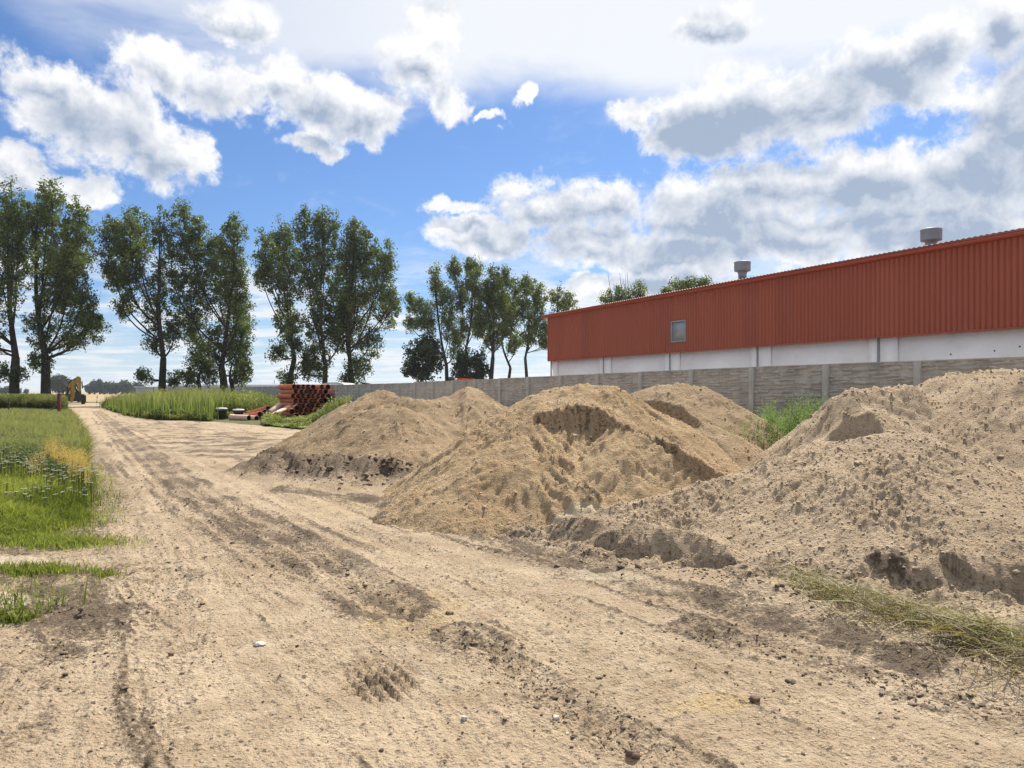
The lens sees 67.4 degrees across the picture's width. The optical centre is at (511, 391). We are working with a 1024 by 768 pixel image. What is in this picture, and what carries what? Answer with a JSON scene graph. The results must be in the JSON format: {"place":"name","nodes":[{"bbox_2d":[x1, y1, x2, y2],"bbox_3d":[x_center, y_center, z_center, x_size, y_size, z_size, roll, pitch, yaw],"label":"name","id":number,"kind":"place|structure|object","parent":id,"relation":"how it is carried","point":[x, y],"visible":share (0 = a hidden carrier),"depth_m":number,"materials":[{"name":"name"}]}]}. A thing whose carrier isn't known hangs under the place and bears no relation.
{"place":"outdoors","nodes":[
{"label":"outdoors","id":0,"kind":"place"},
{"bbox_2d":[22,435,93,484],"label":"golden grass","id":1,"kind":"structure","parent":0,"point":[77,459],"depth_m":14.04,"materials":[{"name":"yellow plant"}]},
{"bbox_2d":[0,402,129,554],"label":"road verge","id":2,"kind":"structure","parent":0,"point":[9,549],"depth_m":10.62,"materials":[{"name":"green plant"}]},
{"bbox_2d":[0,174,39,394],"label":"poplar tree","id":3,"kind":"object","parent":2,"relation":"on","point":[13,219],"visible":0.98,"depth_m":83.69,"materials":[{"name":"green plant"}]},
{"bbox_2d":[0,393,69,409],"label":"hedge","id":4,"kind":"object","parent":2,"relation":"on","point":[36,400],"visible":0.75,"depth_m":57.31,"materials":[{"name":"green plant"}]},
{"bbox_2d":[0,434,69,478],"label":"herb patch","id":5,"kind":"object","parent":2,"relation":"on","point":[34,450],"visible":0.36,"depth_m":14.34,"materials":[{"name":"green plant"}]},
{"bbox_2d":[0,430,97,510],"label":"wild flowers","id":6,"kind":"object","parent":2,"relation":"on","point":[83,482],"visible":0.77,"depth_m":11.80,"materials":[{"name":"green plant"}]},
{"bbox_2d":[0,407,100,480],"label":"meadow grass","id":7,"kind":"structure","parent":2,"relation":"on","point":[64,426],"depth_m":21.47,"materials":[{"name":"green plant"}]},
{"bbox_2d":[50,390,60,411],"bbox_3d":[-28.177,0.874,47.143,0.965,1.951,0.200,0,0,0],"label":"red post","id":8,"kind":"object","parent":2,"relation":"on","point":[58,406],"visible":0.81,"depth_m":47.06,"materials":[{"name":"metal"}]},
{"bbox_2d":[19,175,111,393],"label":"poplar tree","id":9,"kind":"object","parent":2,"relation":"on","point":[69,259],"visible":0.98,"depth_m":85.48,"materials":[{"name":"green plant"}]},
{"bbox_2d":[7,392,129,401],"bbox_3d":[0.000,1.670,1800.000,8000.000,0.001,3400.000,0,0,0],"label":"stubble field","id":10,"kind":"structure","parent":0,"point":[91,397],"depth_m":266.12,"materials":[{"name":"beige plant"}]},
{"bbox_2d":[4,386,8,393],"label":"tree","id":11,"kind":"object","parent":10,"relation":"on","point":[7,388],"visible":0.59,"depth_m":480.92,"materials":[{"name":"green plant"}]},
{"bbox_2d":[51,373,77,393],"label":"round tree","id":12,"kind":"object","parent":10,"relation":"on","point":[59,382],"visible":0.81,"depth_m":326.98,"materials":[{"name":"green plant"}]},
{"bbox_2d":[83,384,93,393],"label":"tree","id":13,"kind":"object","parent":10,"relation":"on","point":[87,388],"visible":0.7,"depth_m":478.45,"materials":[{"name":"green plant"}]},
{"bbox_2d":[88,379,97,393],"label":"tree","id":14,"kind":"object","parent":10,"relation":"on","point":[92,384],"visible":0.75,"depth_m":478.81,"materials":[{"name":"green plant"}]},
{"bbox_2d":[91,379,104,393],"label":"tree","id":15,"kind":"object","parent":10,"relation":"on","point":[98,384],"visible":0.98,"depth_m":477.31,"materials":[{"name":"green plant"}]},
{"bbox_2d":[99,382,108,393],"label":"tree","id":16,"kind":"object","parent":10,"relation":"on","point":[104,387],"visible":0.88,"depth_m":478.17,"materials":[{"name":"green plant"}]},
{"bbox_2d":[104,380,113,393],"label":"tree","id":17,"kind":"object","parent":10,"relation":"on","point":[108,385],"visible":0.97,"depth_m":478.40,"materials":[{"name":"green plant"}]},
{"bbox_2d":[109,382,120,393],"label":"tree","id":18,"kind":"object","parent":10,"relation":"on","point":[114,387],"visible":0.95,"depth_m":478.56,"materials":[{"name":"green plant"}]},
{"bbox_2d":[117,380,125,392],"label":"tree","id":19,"kind":"object","parent":10,"relation":"on","point":[120,382],"visible":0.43,"depth_m":478.89,"materials":[{"name":"green plant"}]},
{"bbox_2d":[119,380,130,393],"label":"tree","id":20,"kind":"object","parent":10,"relation":"on","point":[125,384],"visible":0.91,"depth_m":476.88,"materials":[{"name":"green plant"}]},
{"bbox_2d":[126,381,141,392],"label":"tree","id":21,"kind":"object","parent":10,"relation":"on","point":[129,387],"visible":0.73,"depth_m":476.32,"materials":[{"name":"green plant"}]},
{"bbox_2d":[400,329,447,381],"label":"maple tree","id":22,"kind":"object","parent":10,"relation":"on","point":[426,350],"visible":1,"depth_m":98.99,"materials":[{"name":"green plant"}]},
{"bbox_2d":[401,260,465,380],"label":"poplar tree","id":23,"kind":"object","parent":10,"relation":"on","point":[442,294],"visible":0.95,"depth_m":105.91,"materials":[{"name":"green plant"}]},
{"bbox_2d":[443,252,487,377],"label":"poplar tree","id":24,"kind":"object","parent":10,"relation":"on","point":[472,269],"visible":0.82,"depth_m":106.69,"materials":[{"name":"green plant"}]},
{"bbox_2d":[449,345,489,378],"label":"maple tree","id":25,"kind":"object","parent":10,"relation":"on","point":[463,363],"visible":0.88,"depth_m":102.03,"materials":[{"name":"green plant"}]},
{"bbox_2d":[470,262,514,378],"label":"poplar tree","id":26,"kind":"object","parent":10,"relation":"on","point":[491,299],"visible":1,"depth_m":103.33,"materials":[{"name":"green plant"}]},
{"bbox_2d":[500,273,526,377],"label":"poplar tree","id":27,"kind":"object","parent":10,"relation":"on","point":[513,345],"visible":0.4,"depth_m":110.23,"materials":[{"name":"green plant"}]},
{"bbox_2d":[511,271,549,376],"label":"poplar tree","id":28,"kind":"object","parent":10,"relation":"on","point":[532,330],"visible":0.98,"depth_m":105.06,"materials":[{"name":"green plant"}]},
{"bbox_2d":[545,280,579,329],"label":"poplar tree","id":29,"kind":"object","parent":10,"relation":"on","point":[564,304],"visible":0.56,"depth_m":107.60,"materials":[{"name":"green plant"}]},
{"bbox_2d":[596,278,648,303],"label":"poplar tree","id":30,"kind":"object","parent":10,"relation":"on","point":[604,299],"visible":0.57,"depth_m":100.11,"materials":[{"name":"green plant"}]},
{"bbox_2d":[608,275,640,301],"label":"dead branches","id":31,"kind":"object","parent":30,"relation":"attached to","point":[621,290],"visible":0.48,"depth_m":99.99,"materials":[{"name":"grey plant"}]},
{"bbox_2d":[134,387,157,394],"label":"warehouse","id":32,"kind":"structure","parent":0,"point":[143,388],"depth_m":330.00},
{"bbox_2d":[100,403,294,428],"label":"weedy ground","id":33,"kind":"structure","parent":0,"point":[251,422],"depth_m":41.64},
{"bbox_2d":[88,204,184,391],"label":"poplar tree","id":34,"kind":"object","parent":33,"relation":"on","point":[130,253],"visible":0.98,"depth_m":90.74,"materials":[{"name":"green plant"}]},
{"bbox_2d":[178,334,221,389],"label":"young poplar tree","id":35,"kind":"object","parent":33,"relation":"on","point":[204,366],"visible":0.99,"depth_m":89.71,"materials":[{"name":"green plant"}]},
{"bbox_2d":[150,197,259,391],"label":"poplar tree","id":36,"kind":"object","parent":33,"relation":"on","point":[232,300],"visible":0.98,"depth_m":93.63,"materials":[{"name":"green plant"}]},
{"bbox_2d":[215,408,226,418],"bbox_3d":[-16.836,1.260,44.500,0.650,0.681,0.650,0,0,0],"label":"manhole ring","id":37,"kind":"object","parent":33,"relation":"on","point":[220,413],"visible":0.96,"depth_m":44.27,"materials":[{"name":"grey concrete"}]},
{"bbox_2d":[99,385,352,429],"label":"tall weeds","id":38,"kind":"object","parent":33,"relation":"on","point":[235,399],"visible":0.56,"depth_m":46.94,"materials":[{"name":"green plant"}]},
{"bbox_2d":[225,344,248,391],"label":"young poplar tree","id":39,"kind":"object","parent":33,"relation":"on","point":[235,380],"visible":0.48,"depth_m":97.06,"materials":[{"name":"green plant"}]},
{"bbox_2d":[233,409,243,414],"bbox_3d":[-15.853,1.297,44.500,0.650,0.607,0.650,0,0,0],"label":"manhole ring","id":40,"kind":"object","parent":33,"relation":"on","point":[238,411],"visible":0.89,"depth_m":44.25,"materials":[{"name":"grey concrete"}]},
{"bbox_2d":[228,414,250,420],"bbox_3d":[-15.268,1.462,43.100,1.358,0.403,0.403,1,0,26],"label":"drain pipe","id":41,"kind":"object","parent":33,"relation":"on","point":[239,417],"visible":0.9,"depth_m":42.97,"materials":[{"name":"plastic"}]},
{"bbox_2d":[243,411,261,416],"bbox_3d":[-15.084,1.370,44.400,1.858,0.372,0.372,-7,-5,40],"label":"drain pipe","id":42,"kind":"object","parent":33,"relation":"on","point":[259,414],"visible":0.39,"depth_m":44.01,"materials":[{"name":"orange plastic"}]},
{"bbox_2d":[250,415,258,419],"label":"drain pipe","id":43,"kind":"object","parent":33,"relation":"on","point":[254,417],"visible":0.3,"depth_m":43.41,"materials":[{"name":"plastic"}]},
{"bbox_2d":[267,403,281,412],"bbox_3d":[-13.896,1.022,44.850,0.372,0.372,2.331,0,9,-3],"label":"drain pipe","id":44,"kind":"object","parent":33,"relation":"on","point":[277,406],"visible":0.89,"depth_m":44.78,"materials":[{"name":"plastic"}]},
{"bbox_2d":[261,405,290,418],"bbox_3d":[-13.372,1.227,43.600,0.260,0.260,2.284,0,17,24],"label":"drain pipe","id":45,"kind":"object","parent":33,"relation":"on","point":[284,409],"visible":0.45,"depth_m":44.03,"materials":[{"name":"orange plastic"}]},
{"bbox_2d":[246,213,306,384],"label":"poplar tree","id":46,"kind":"object","parent":33,"relation":"on","point":[280,279],"visible":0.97,"depth_m":89.12,"materials":[{"name":"green plant"}]},
{"bbox_2d":[288,202,358,383],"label":"poplar tree","id":47,"kind":"object","parent":33,"relation":"on","point":[319,301],"visible":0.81,"depth_m":90.75,"materials":[{"name":"green plant"}]},
{"bbox_2d":[322,382,351,384],"bbox_3d":[-14.467,0.453,64.225,1.840,2.393,4.750,0,0,0],"label":"box truck","id":48,"kind":"object","parent":33,"relation":"on","point":[333,383],"visible":0.04,"depth_m":61.85,"materials":[{"name":"white metal"}]},
{"bbox_2d":[324,216,402,383],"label":"poplar tree","id":49,"kind":"object","parent":33,"relation":"on","point":[353,241],"visible":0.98,"depth_m":91.49,"materials":[{"name":"green plant"}]},
{"bbox_2d":[239,357,1023,426],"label":"concrete fence","id":50,"kind":"object","parent":33,"relation":"on","point":[750,389],"visible":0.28,"depth_m":17.71,"materials":[{"name":"grey concrete"}]},
{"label":"drain pipe","id":51,"kind":"object","parent":33,"relation":"on","visible":0},
{"bbox_2d":[246,406,269,412],"bbox_3d":[-14.995,1.156,45.350,2.458,0.372,0.372,-12,-9,44],"label":"drain pipe","id":52,"kind":"object","parent":51,"relation":"on","point":[262,408],"visible":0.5,"depth_m":44.91,"materials":[{"name":"orange plastic"}]},
{"bbox_2d":[166,384,279,391],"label":"warehouse","id":53,"kind":"structure","parent":0,"point":[180,386],"depth_m":299.40,"materials":[{"name":"metal"}]},
{"bbox_2d":[449,377,473,380],"bbox_3d":[-2.688,0.390,44.150,1.950,2.470,2.500,0,0,0],"label":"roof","id":54,"kind":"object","parent":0,"point":[451,378],"visible":0.09,"depth_m":43.40,"materials":[{"name":"orange metal"}]},
{"bbox_2d":[0,403,1023,767],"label":"dirt road","id":55,"kind":"structure","parent":0,"point":[474,589],"depth_m":4.84,"materials":[{"name":"beige soil"}]},
{"bbox_2d":[0,567,94,626],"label":"seedling weeds","id":56,"kind":"object","parent":55,"relation":"on","point":[19,604],"visible":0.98,"depth_m":5.67,"materials":[{"name":"green plant"}]},
{"bbox_2d":[57,376,85,403],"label":"backhoe loader","id":57,"kind":"object","parent":55,"relation":"on","point":[77,396],"visible":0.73,"depth_m":99.41,"materials":[{"name":"yellow metal"}]},
{"bbox_2d":[0,528,172,623],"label":"grass tufts","id":58,"kind":"object","parent":55,"relation":"on","point":[32,567],"visible":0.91,"depth_m":7.12,"materials":[{"name":"green plant"}]},
{"bbox_2d":[254,641,265,646],"bbox_3d":[-1.633,1.632,4.973,0.080,0.024,0.077,0,0,12],"label":"stone","id":59,"kind":"object","parent":55,"relation":"on","point":[258,643],"visible":1,"depth_m":4.96,"materials":[{"name":"white stone"}]},
{"bbox_2d":[259,387,507,467],"bbox_3d":[-2.498,0.820,18.442,8.505,1.902,10.485,0,0,0],"label":"sand pile","id":60,"kind":"object","parent":55,"relation":"on","point":[440,421],"visible":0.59,"depth_m":17.52,"materials":[{"name":"beige sand"}]},
{"bbox_2d":[0,439,1023,767],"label":"soil clods","id":61,"kind":"object","parent":55,"relation":"on","point":[636,753],"visible":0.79,"depth_m":4.82,"materials":[{"name":"brown soil"}]},
{"bbox_2d":[370,383,741,537],"bbox_3d":[0.947,0.816,12.076,6.474,1.914,6.812,0,0,0],"label":"sand pile","id":62,"kind":"object","parent":55,"relation":"on","point":[642,442],"visible":0.82,"depth_m":10.05,"materials":[{"name":"beige sand"}]},
{"bbox_2d":[553,715,559,720],"bbox_3d":[0.224,1.653,3.892,0.038,0.028,0.036,0,0,0],"label":"stone","id":63,"kind":"object","parent":55,"relation":"on","point":[555,717],"visible":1,"depth_m":3.88,"materials":[{"name":"white stone"}]},
{"bbox_2d":[262,368,1023,602],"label":"sand lumps","id":64,"kind":"object","parent":55,"relation":"on","point":[1015,572],"visible":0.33,"depth_m":7.82,"materials":[{"name":"beige sand"}]},
{"bbox_2d":[629,382,785,469],"bbox_3d":[3.180,0.799,14.140,7.480,1.951,6.680,0,0,0],"label":"sand pile","id":65,"kind":"object","parent":55,"relation":"on","point":[679,402],"visible":0.22,"depth_m":12.95,"materials":[{"name":"beige sand"}]},
{"bbox_2d":[748,695,760,701],"bbox_3d":[1.290,1.632,4.082,0.063,0.034,0.058,0,0,38],"label":"stone","id":66,"kind":"object","parent":55,"relation":"on","point":[755,698],"visible":1,"depth_m":4.07,"materials":[{"name":"stone"}]},
{"bbox_2d":[503,430,1023,607],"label":"sand pile","id":67,"kind":"object","parent":55,"relation":"on","point":[984,575],"visible":0.91,"depth_m":7.26,"materials":[{"name":"beige sand"}]},
{"bbox_2d":[723,392,827,447],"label":"grass","id":68,"kind":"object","parent":55,"relation":"on","point":[778,421],"visible":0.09,"depth_m":13.16,"materials":[{"name":"green plant"}]},
{"bbox_2d":[541,227,1023,375],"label":"industrial hall","id":69,"kind":"structure","parent":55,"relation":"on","point":[932,298],"depth_m":31.18,"materials":[{"name":"red metal"}]},
{"bbox_2d":[671,320,685,342],"bbox_3d":[8.565,-3.105,39.444,0.100,1.100,1.170,0,0,-27],"label":"window","id":70,"kind":"structure","parent":69,"relation":"in","point":[678,328],"depth_m":39.44,"materials":[{"name":"grey glass"}]},
{"bbox_2d":[785,679,795,683],"bbox_3d":[1.574,1.635,4.339,0.063,0.025,0.048,0,0,22],"label":"stone","id":71,"kind":"object","parent":55,"relation":"on","point":[791,681],"visible":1,"depth_m":4.33,"materials":[{"name":"stone"}]},
{"bbox_2d":[744,384,933,468],"bbox_3d":[4.975,0.830,10.475,5.550,1.892,4.950,0,0,0],"label":"sand pile","id":72,"kind":"object","parent":55,"relation":"on","point":[837,428],"visible":0.18,"depth_m":10.28,"materials":[{"name":"beige sand"}]},
{"bbox_2d":[751,549,1023,709],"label":"grass","id":73,"kind":"structure","parent":55,"relation":"on","point":[904,608],"depth_m":5.14,"materials":[{"name":"green plant"}]},
{"bbox_2d":[917,368,1023,479],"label":"sand pile","id":74,"kind":"object","parent":55,"relation":"on","point":[1005,424],"visible":0.24,"depth_m":9.77,"materials":[{"name":"beige sand"}]},
{"bbox_2d":[0,0,1023,391],"label":"sky","id":75,"kind":"structure","parent":0,"point":[580,144],"materials":[{"name":"blue"}]},
{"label":"drain pipe","id":76,"kind":"object","parent":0,"visible":0},
{"bbox_2d":[279,402,295,407],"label":"drain pipe","id":77,"kind":"object","parent":76,"relation":"on","point":[285,404],"visible":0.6,"depth_m":46.07,"materials":[{"name":"orange plastic"}]},
{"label":"drain pipe","id":78,"kind":"object","parent":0,"visible":0},
{"bbox_2d":[280,398,297,403],"bbox_3d":[-13.499,0.549,46.452,0.310,0.310,3.000,0,0,-31],"label":"drain pipe","id":79,"kind":"object","parent":78,"relation":"on","point":[282,400],"visible":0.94,"depth_m":46.11,"materials":[{"name":"orange plastic"}]},
{"bbox_2d":[277,393,294,398],"bbox_3d":[-13.634,0.267,46.427,0.356,0.356,3.000,0,0,-31],"label":"drain pipe","id":80,"kind":"object","parent":79,"relation":"on","point":[284,396],"visible":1,"depth_m":46.19,"materials":[{"name":"orange plastic"}]},
{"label":"drain pipe","id":81,"kind":"object","parent":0,"visible":0},
{"bbox_2d":[301,394,310,398],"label":"drain pipe","id":82,"kind":"object","parent":81,"relation":"on","point":[305,395],"visible":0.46,"depth_m":45.41,"materials":[{"name":"orange plastic"}]},
{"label":"drain pipe","id":83,"kind":"object","parent":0,"visible":0},
{"bbox_2d":[280,389,297,393],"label":"drain pipe","id":84,"kind":"object","parent":83,"relation":"on","point":[287,391],"visible":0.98,"depth_m":46.03,"materials":[{"name":"orange plastic"}]},
{"bbox_2d":[278,384,296,389],"bbox_3d":[-13.524,-0.289,46.272,0.356,0.356,3.000,0,0,-31],"label":"drain pipe","id":85,"kind":"object","parent":84,"relation":"on","point":[284,386],"visible":1,"depth_m":46.00,"materials":[{"name":"orange plastic"}]},
{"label":"drain pipe","id":86,"kind":"object","parent":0,"visible":0},
{"bbox_2d":[313,389,322,393],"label":"drain pipe","id":87,"kind":"object","parent":86,"relation":"on","point":[316,391],"visible":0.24,"depth_m":45.57,"materials":[{"name":"orange plastic"}]},
{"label":"drain pipe","id":88,"kind":"object","parent":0,"visible":0},
{"bbox_2d":[319,389,327,393],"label":"drain pipe","id":89,"kind":"object","parent":88,"relation":"on","point":[324,391],"visible":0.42,"depth_m":45.69,"materials":[{"name":"orange plastic"}]},
{"bbox_2d":[319,384,330,389],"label":"drain pipe","id":90,"kind":"object","parent":89,"relation":"on","point":[327,386],"visible":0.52,"depth_m":45.64,"materials":[{"name":"orange plastic"}]},
{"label":"drain pipe","id":91,"kind":"object","parent":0,"visible":0},
{"bbox_2d":[306,384,315,389],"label":"drain pipe","id":92,"kind":"object","parent":91,"relation":"on","point":[312,386],"visible":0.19,"depth_m":45.54,"materials":[{"name":"orange plastic"}]},
{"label":"drain pipe","id":93,"kind":"object","parent":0,"visible":0},
{"bbox_2d":[291,405,299,410],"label":"drain pipe","id":94,"kind":"object","parent":93,"relation":"on","point":[295,409],"visible":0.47,"depth_m":44.28,"materials":[{"name":"orange plastic"}]},
{"label":"ground","id":95,"kind":"structure","parent":0,"visible":0},
{"bbox_2d":[657,275,713,293],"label":"maple tree","id":96,"kind":"object","parent":95,"relation":"on","point":[684,284],"visible":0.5,"depth_m":87.29,"materials":[{"name":"green plant"}]}
]}

